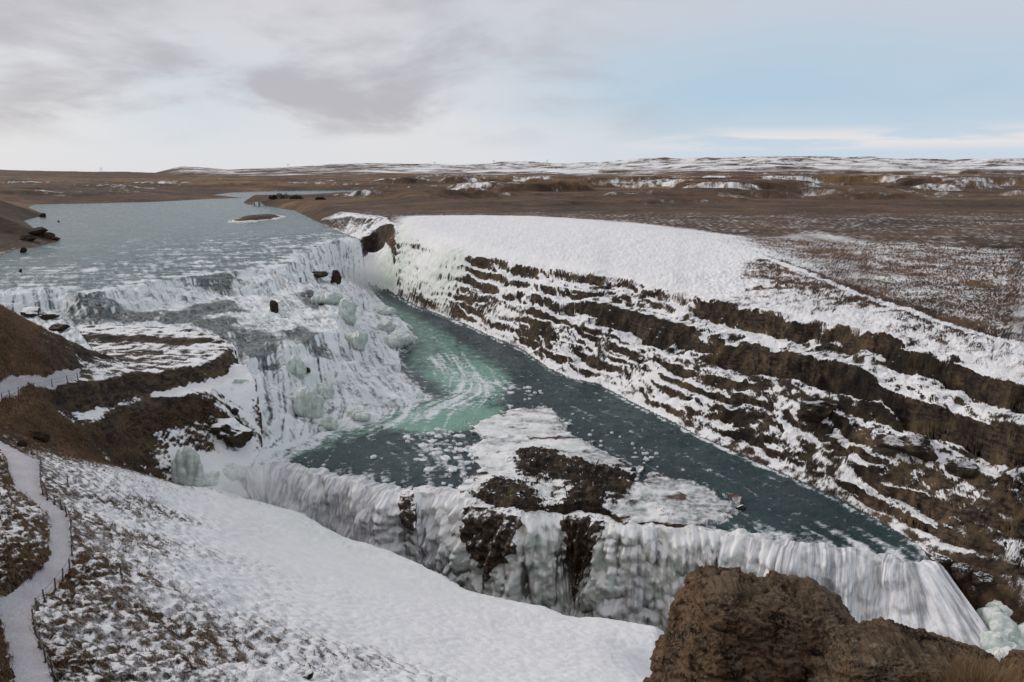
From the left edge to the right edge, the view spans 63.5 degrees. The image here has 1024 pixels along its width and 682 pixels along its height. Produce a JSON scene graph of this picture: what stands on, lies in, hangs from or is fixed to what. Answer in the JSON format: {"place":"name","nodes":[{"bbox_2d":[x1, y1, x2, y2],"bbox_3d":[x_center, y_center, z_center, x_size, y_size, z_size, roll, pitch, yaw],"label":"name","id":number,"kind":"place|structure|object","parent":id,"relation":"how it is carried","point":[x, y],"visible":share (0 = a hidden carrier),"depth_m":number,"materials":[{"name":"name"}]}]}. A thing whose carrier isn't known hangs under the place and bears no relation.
{"place":"outdoors","nodes":[
{"label":"outdoors","id":0,"kind":"place"},
{"bbox_2d":[0,368,80,681],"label":"path","id":1,"kind":"structure","parent":0,"point":[29,665],"depth_m":47.13,"materials":[{"name":"white snow"}]},
{"bbox_2d":[1,374,78,400],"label":"rope fence","id":2,"kind":"object","parent":1,"relation":"on","point":[38,386],"visible":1,"depth_m":87.89,"materials":[{"name":"metal"}]},
{"bbox_2d":[30,447,73,681],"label":"rope fence","id":3,"kind":"object","parent":1,"relation":"on","point":[45,601],"visible":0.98,"depth_m":44.39,"materials":[{"name":"metal"}]},
{"bbox_2d":[0,189,369,299],"bbox_3d":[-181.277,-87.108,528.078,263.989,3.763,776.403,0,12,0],"label":"river","id":4,"kind":"structure","parent":0,"point":[103,246],"depth_m":254.83,"materials":[{"name":"liquid"}]},
{"bbox_2d":[20,247,26,252],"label":"rock","id":5,"kind":"object","parent":4,"relation":"in","point":[23,250],"visible":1,"depth_m":225.63,"materials":[{"name":"brown stone"}]},
{"bbox_2d":[231,214,282,221],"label":"islet","id":6,"kind":"object","parent":4,"relation":"in","point":[257,217],"visible":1,"depth_m":372.63,"materials":[{"name":"brown soil"}]},
{"bbox_2d":[0,239,426,490],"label":"waterfall","id":7,"kind":"structure","parent":0,"point":[373,379],"depth_m":148.83,"materials":[{"name":"white liquid"}]},
{"bbox_2d":[20,307,40,316],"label":"rock","id":8,"kind":"object","parent":7,"relation":"in","point":[30,311],"visible":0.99,"depth_m":146.66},
{"bbox_2d":[38,311,59,319],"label":"rock","id":9,"kind":"object","parent":7,"relation":"in","point":[47,315],"visible":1,"depth_m":144.75,"materials":[{"name":"brown stone"}]},
{"bbox_2d":[48,324,69,330],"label":"rock","id":10,"kind":"object","parent":7,"relation":"in","point":[58,327],"visible":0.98,"depth_m":134.84,"materials":[{"name":"brown stone"}]},
{"bbox_2d":[270,300,278,312],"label":"rock","id":11,"kind":"object","parent":7,"relation":"in","point":[274,305],"visible":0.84,"depth_m":158.91,"materials":[{"name":"brown stone"}]},
{"bbox_2d":[286,355,306,379],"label":"ice mound","id":12,"kind":"object","parent":7,"relation":"on","point":[296,367],"visible":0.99,"depth_m":126.57,"materials":[{"name":"white ice"}]},
{"bbox_2d":[293,387,323,418],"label":"ice mound","id":13,"kind":"object","parent":7,"relation":"on","point":[309,404],"visible":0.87,"depth_m":119.00,"materials":[{"name":"white ice"}]},
{"bbox_2d":[312,271,328,277],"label":"rock","id":14,"kind":"object","parent":7,"relation":"on","point":[318,274],"visible":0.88,"depth_m":208.22,"materials":[{"name":"brown stone"}]},
{"bbox_2d":[315,383,334,399],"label":"ice mound","id":15,"kind":"object","parent":7,"relation":"on","point":[327,391],"visible":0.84,"depth_m":125.11,"materials":[{"name":"white ice"}]},
{"bbox_2d":[311,289,342,304],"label":"ice mound","id":16,"kind":"object","parent":7,"relation":"on","point":[321,296],"visible":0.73,"depth_m":170.87,"materials":[{"name":"white ice"}]},
{"bbox_2d":[330,270,341,283],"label":"rock","id":17,"kind":"object","parent":7,"relation":"on","point":[336,277],"visible":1,"depth_m":209.45,"materials":[{"name":"brown stone"}]},
{"bbox_2d":[337,298,356,325],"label":"ice mound","id":18,"kind":"object","parent":7,"relation":"on","point":[346,312],"visible":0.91,"depth_m":158.17,"materials":[{"name":"white ice"}]},
{"bbox_2d":[345,330,367,351],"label":"ice mound","id":19,"kind":"object","parent":7,"relation":"on","point":[358,340],"visible":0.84,"depth_m":144.66,"materials":[{"name":"white ice"}]},
{"bbox_2d":[373,305,396,314],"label":"ice mound","id":20,"kind":"object","parent":7,"relation":"on","point":[384,310],"visible":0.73,"depth_m":204.01,"materials":[{"name":"white ice"}]},
{"bbox_2d":[377,320,395,331],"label":"ice mound","id":21,"kind":"object","parent":7,"relation":"on","point":[388,326],"visible":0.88,"depth_m":177.00,"materials":[{"name":"white ice"}]},
{"bbox_2d":[383,329,413,348],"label":"ice mound","id":22,"kind":"object","parent":7,"relation":"on","point":[401,339],"visible":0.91,"depth_m":169.50,"materials":[{"name":"white ice"}]},
{"bbox_2d":[0,440,663,681],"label":"snow slope","id":23,"kind":"structure","parent":0,"point":[295,574],"depth_m":59.24,"materials":[{"name":"white snow"}]},
{"bbox_2d":[0,305,400,681],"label":"slope grass","id":24,"kind":"structure","parent":23,"relation":"on","point":[74,569],"depth_m":53.98,"materials":[{"name":"brown plant"}]},
{"bbox_2d":[303,669,313,679],"bbox_3d":[-11.011,18.063,44.669,0.557,0.684,0.427,0,12,0],"label":"rock","id":25,"kind":"object","parent":23,"relation":"on","point":[308,675],"visible":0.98,"depth_m":44.50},
{"bbox_2d":[0,175,1023,681],"bbox_3d":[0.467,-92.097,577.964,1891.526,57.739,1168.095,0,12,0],"label":"ground","id":26,"kind":"structure","parent":0,"point":[946,249],"depth_m":266.39,"materials":[{"name":"brown soil"}]},
{"bbox_2d":[16,439,27,446],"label":"rock","id":27,"kind":"object","parent":26,"relation":"on","point":[22,443],"visible":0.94,"depth_m":75.83,"materials":[{"name":"brown stone"}]},
{"bbox_2d":[20,234,36,240],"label":"rock","id":28,"kind":"object","parent":26,"relation":"on","point":[27,237],"visible":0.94,"depth_m":249.60,"materials":[{"name":"brown stone"}]},
{"bbox_2d":[27,227,47,234],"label":"rock","id":29,"kind":"object","parent":26,"relation":"on","point":[37,231],"visible":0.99,"depth_m":261.64,"materials":[{"name":"brown stone"}]},
{"bbox_2d":[30,431,49,441],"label":"rock","id":30,"kind":"object","parent":26,"relation":"on","point":[42,436],"visible":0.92,"depth_m":80.57,"materials":[{"name":"brown stone"}]},
{"bbox_2d":[39,232,54,237],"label":"rock","id":31,"kind":"object","parent":26,"relation":"on","point":[47,235],"visible":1,"depth_m":262.70,"materials":[{"name":"brown stone"}]},
{"bbox_2d":[34,325,258,434],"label":"rock shelf","id":32,"kind":"object","parent":26,"relation":"on","point":[126,369],"visible":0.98,"depth_m":107.61,"materials":[{"name":"brown stone"}]},
{"bbox_2d":[232,379,255,383],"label":"icicle curtain","id":33,"kind":"object","parent":32,"relation":"hanging from","point":[240,381],"visible":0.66,"depth_m":114.25,"materials":[{"name":"white ice"}]},
{"bbox_2d":[170,445,203,486],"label":"ice column","id":34,"kind":"structure","parent":26,"relation":"on","point":[186,467],"depth_m":94.68,"materials":[{"name":"white ice"}]},
{"bbox_2d":[203,471,219,485],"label":"ice mound","id":35,"kind":"object","parent":26,"relation":"on","point":[211,478],"visible":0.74,"depth_m":95.60,"materials":[{"name":"white ice"}]},
{"bbox_2d":[210,418,253,447],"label":"rock","id":36,"kind":"object","parent":26,"relation":"on","point":[234,432],"visible":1,"depth_m":103.21,"materials":[{"name":"brown stone"}]},
{"bbox_2d":[230,408,238,415],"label":"rock","id":37,"kind":"object","parent":26,"relation":"on","point":[234,411],"visible":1,"depth_m":107.04,"materials":[{"name":"brown stone"}]},
{"bbox_2d":[222,462,247,480],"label":"ice mound","id":38,"kind":"object","parent":26,"relation":"on","point":[232,471],"visible":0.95,"depth_m":100.62,"materials":[{"name":"white ice"}]},
{"bbox_2d":[272,192,291,198],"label":"shrub","id":39,"kind":"object","parent":26,"relation":"on","point":[281,196],"visible":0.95,"depth_m":543.77,"materials":[{"name":"black plant"}]},
{"bbox_2d":[289,194,303,198],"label":"shrub","id":40,"kind":"object","parent":26,"relation":"on","point":[295,197],"visible":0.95,"depth_m":527.89,"materials":[{"name":"black plant"}]},
{"bbox_2d":[315,196,325,199],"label":"shrub","id":41,"kind":"object","parent":26,"relation":"on","point":[320,198],"visible":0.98,"depth_m":515.79,"materials":[{"name":"black plant"}]},
{"bbox_2d":[643,565,857,681],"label":"boulder","id":42,"kind":"object","parent":26,"relation":"on","point":[731,624],"visible":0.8,"depth_m":8.55,"materials":[{"name":"brown stone"}]},
{"bbox_2d":[802,616,1005,681],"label":"boulder","id":43,"kind":"object","parent":26,"relation":"on","point":[880,649],"visible":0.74,"depth_m":7.81,"materials":[{"name":"brown stone"}]},
{"bbox_2d":[923,638,1023,681],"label":"grass tuft","id":44,"kind":"object","parent":43,"relation":"on","point":[963,675],"visible":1,"depth_m":7.09,"materials":[{"name":"brown plant"}]},
{"bbox_2d":[952,647,1023,681],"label":"grass tuft","id":45,"kind":"object","parent":43,"relation":"on","point":[1019,680],"visible":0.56,"depth_m":7.25,"materials":[{"name":"brown plant"}]},
{"bbox_2d":[907,667,960,681],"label":"grass tuft","id":46,"kind":"object","parent":26,"relation":"on","point":[931,676],"visible":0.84,"depth_m":7.13,"materials":[{"name":"brown plant"}]},
{"bbox_2d":[984,612,1017,641],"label":"ice mound","id":47,"kind":"object","parent":26,"relation":"on","point":[999,622],"visible":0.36,"depth_m":71.72,"materials":[{"name":"white ice"}]},
{"bbox_2d":[976,606,1001,622],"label":"ice mound","id":48,"kind":"object","parent":47,"relation":"on","point":[984,613],"visible":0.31,"depth_m":73.20,"materials":[{"name":"white ice"}]},
{"bbox_2d":[1005,629,1019,643],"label":"ice mound","id":49,"kind":"object","parent":47,"relation":"on","point":[1014,638],"visible":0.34,"depth_m":70.81,"materials":[{"name":"white ice"}]},
{"bbox_2d":[986,650,1023,681],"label":"grass tuft","id":50,"kind":"object","parent":26,"relation":"on","point":[1013,668],"visible":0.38,"depth_m":7.36,"materials":[{"name":"brown plant"}]},
{"bbox_2d":[999,649,1023,679],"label":"boulder","id":51,"kind":"object","parent":26,"relation":"on","point":[1019,652],"visible":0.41,"depth_m":8.89,"materials":[{"name":"brown stone"}]},
{"bbox_2d":[1017,623,1023,648],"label":"ice mound","id":52,"kind":"object","parent":26,"relation":"on","point":[1020,629],"visible":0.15,"depth_m":70.81,"materials":[{"name":"white ice"}]},
{"bbox_2d":[0,156,1023,180],"bbox_3d":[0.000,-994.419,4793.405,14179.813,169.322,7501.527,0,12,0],"label":"hills","id":53,"kind":"structure","parent":0,"point":[760,166],"depth_m":2577.54,"materials":[{"name":"white snow"}]},
{"bbox_2d":[0,0,1023,172],"label":"sky","id":54,"kind":"structure","parent":0,"point":[148,86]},
{"bbox_2d":[244,281,929,561],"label":"river","id":55,"kind":"structure","parent":0,"point":[455,371],"depth_m":112.52,"materials":[{"name":"liquid"}]},
{"bbox_2d":[320,416,338,430],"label":"ice mound","id":56,"kind":"object","parent":55,"relation":"on","point":[329,423],"visible":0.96,"depth_m":116.98,"materials":[{"name":"white ice"}]},
{"bbox_2d":[348,408,370,421],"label":"ice mound","id":57,"kind":"object","parent":55,"relation":"on","point":[357,414],"visible":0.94,"depth_m":120.43,"materials":[{"name":"white ice"}]},
{"bbox_2d":[418,442,427,447],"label":"ice floe","id":58,"kind":"object","parent":55,"relation":"on","point":[422,445],"visible":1,"depth_m":110.14,"materials":[{"name":"white ice"}]},
{"bbox_2d":[423,467,434,471],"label":"ice floe","id":59,"kind":"object","parent":55,"relation":"on","point":[427,468],"visible":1,"depth_m":101.71,"materials":[{"name":"white ice"}]},
{"bbox_2d":[430,451,438,455],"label":"ice floe","id":60,"kind":"object","parent":55,"relation":"on","point":[434,453],"visible":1,"depth_m":106.76,"materials":[{"name":"white ice"}]},
{"bbox_2d":[440,455,450,461],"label":"ice floe","id":61,"kind":"object","parent":55,"relation":"on","point":[447,458],"visible":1,"depth_m":105.61,"materials":[{"name":"white ice"}]},
{"bbox_2d":[447,466,456,471],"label":"ice floe","id":62,"kind":"object","parent":55,"relation":"on","point":[451,469],"visible":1,"depth_m":101.85,"materials":[{"name":"white ice"}]},
{"bbox_2d":[453,434,465,436],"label":"ice floe","id":63,"kind":"object","parent":55,"relation":"on","point":[457,435],"visible":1,"depth_m":114.51,"materials":[{"name":"white ice"}]},
{"bbox_2d":[452,405,742,527],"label":"river island","id":64,"kind":"structure","parent":55,"relation":"in","point":[542,459],"depth_m":96.38,"materials":[{"name":"white snow"}]},
{"bbox_2d":[736,505,745,509],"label":"rock","id":65,"kind":"object","parent":55,"relation":"in","point":[740,507],"visible":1,"depth_m":90.22,"materials":[{"name":"brown stone"}]},
{"bbox_2d":[245,461,988,650],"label":"waterfall","id":66,"kind":"structure","parent":0,"point":[579,563],"depth_m":87.69,"materials":[{"name":"liquid"}]},
{"bbox_2d":[986,645,1011,661],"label":"ice mound","id":67,"kind":"object","parent":66,"relation":"on","point":[1002,651],"visible":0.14,"depth_m":69.61,"materials":[{"name":"white ice"}]},
{"bbox_2d":[980,630,1010,649],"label":"ice mound","id":68,"kind":"object","parent":67,"relation":"on","point":[990,639],"visible":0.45,"depth_m":70.63,"materials":[{"name":"white ice"}]},
{"bbox_2d":[1009,641,1020,649],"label":"ice mound","id":69,"kind":"object","parent":67,"relation":"on","point":[1014,645],"visible":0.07,"depth_m":69.98,"materials":[{"name":"white ice"}]},
{"bbox_2d":[368,217,1023,623],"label":"canyon wall","id":70,"kind":"structure","parent":0,"point":[742,351],"depth_m":120.22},
{"bbox_2d":[796,400,835,422],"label":"rock","id":71,"kind":"object","parent":70,"relation":"on","point":[817,411],"visible":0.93,"depth_m":103.21,"materials":[{"name":"brown stone"}]},
{"bbox_2d":[876,434,938,460],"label":"rock","id":72,"kind":"object","parent":70,"relation":"on","point":[918,446],"visible":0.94,"depth_m":89.16,"materials":[{"name":"brown stone"}]},
{"bbox_2d":[930,553,953,566],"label":"rock","id":73,"kind":"object","parent":70,"relation":"on","point":[944,561],"visible":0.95,"depth_m":77.87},
{"bbox_2d":[950,562,972,581],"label":"rock","id":74,"kind":"object","parent":70,"relation":"on","point":[962,572],"visible":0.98,"depth_m":76.25,"materials":[{"name":"brown stone"}]},
{"bbox_2d":[944,460,979,477],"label":"rock","id":75,"kind":"object","parent":70,"relation":"on","point":[963,468],"visible":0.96,"depth_m":84.02,"materials":[{"name":"brown stone"}]},
{"bbox_2d":[971,571,994,587],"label":"rock","id":76,"kind":"object","parent":70,"relation":"on","point":[980,579],"visible":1,"depth_m":74.91,"materials":[{"name":"brown stone"}]},
{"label":"ice mound","id":77,"kind":"object","parent":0,"visible":0},
{"bbox_2d":[985,600,1012,615],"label":"ice mound","id":78,"kind":"object","parent":77,"relation":"on","point":[1004,608],"visible":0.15,"depth_m":73.55,"materials":[{"name":"white ice"}]}
]}

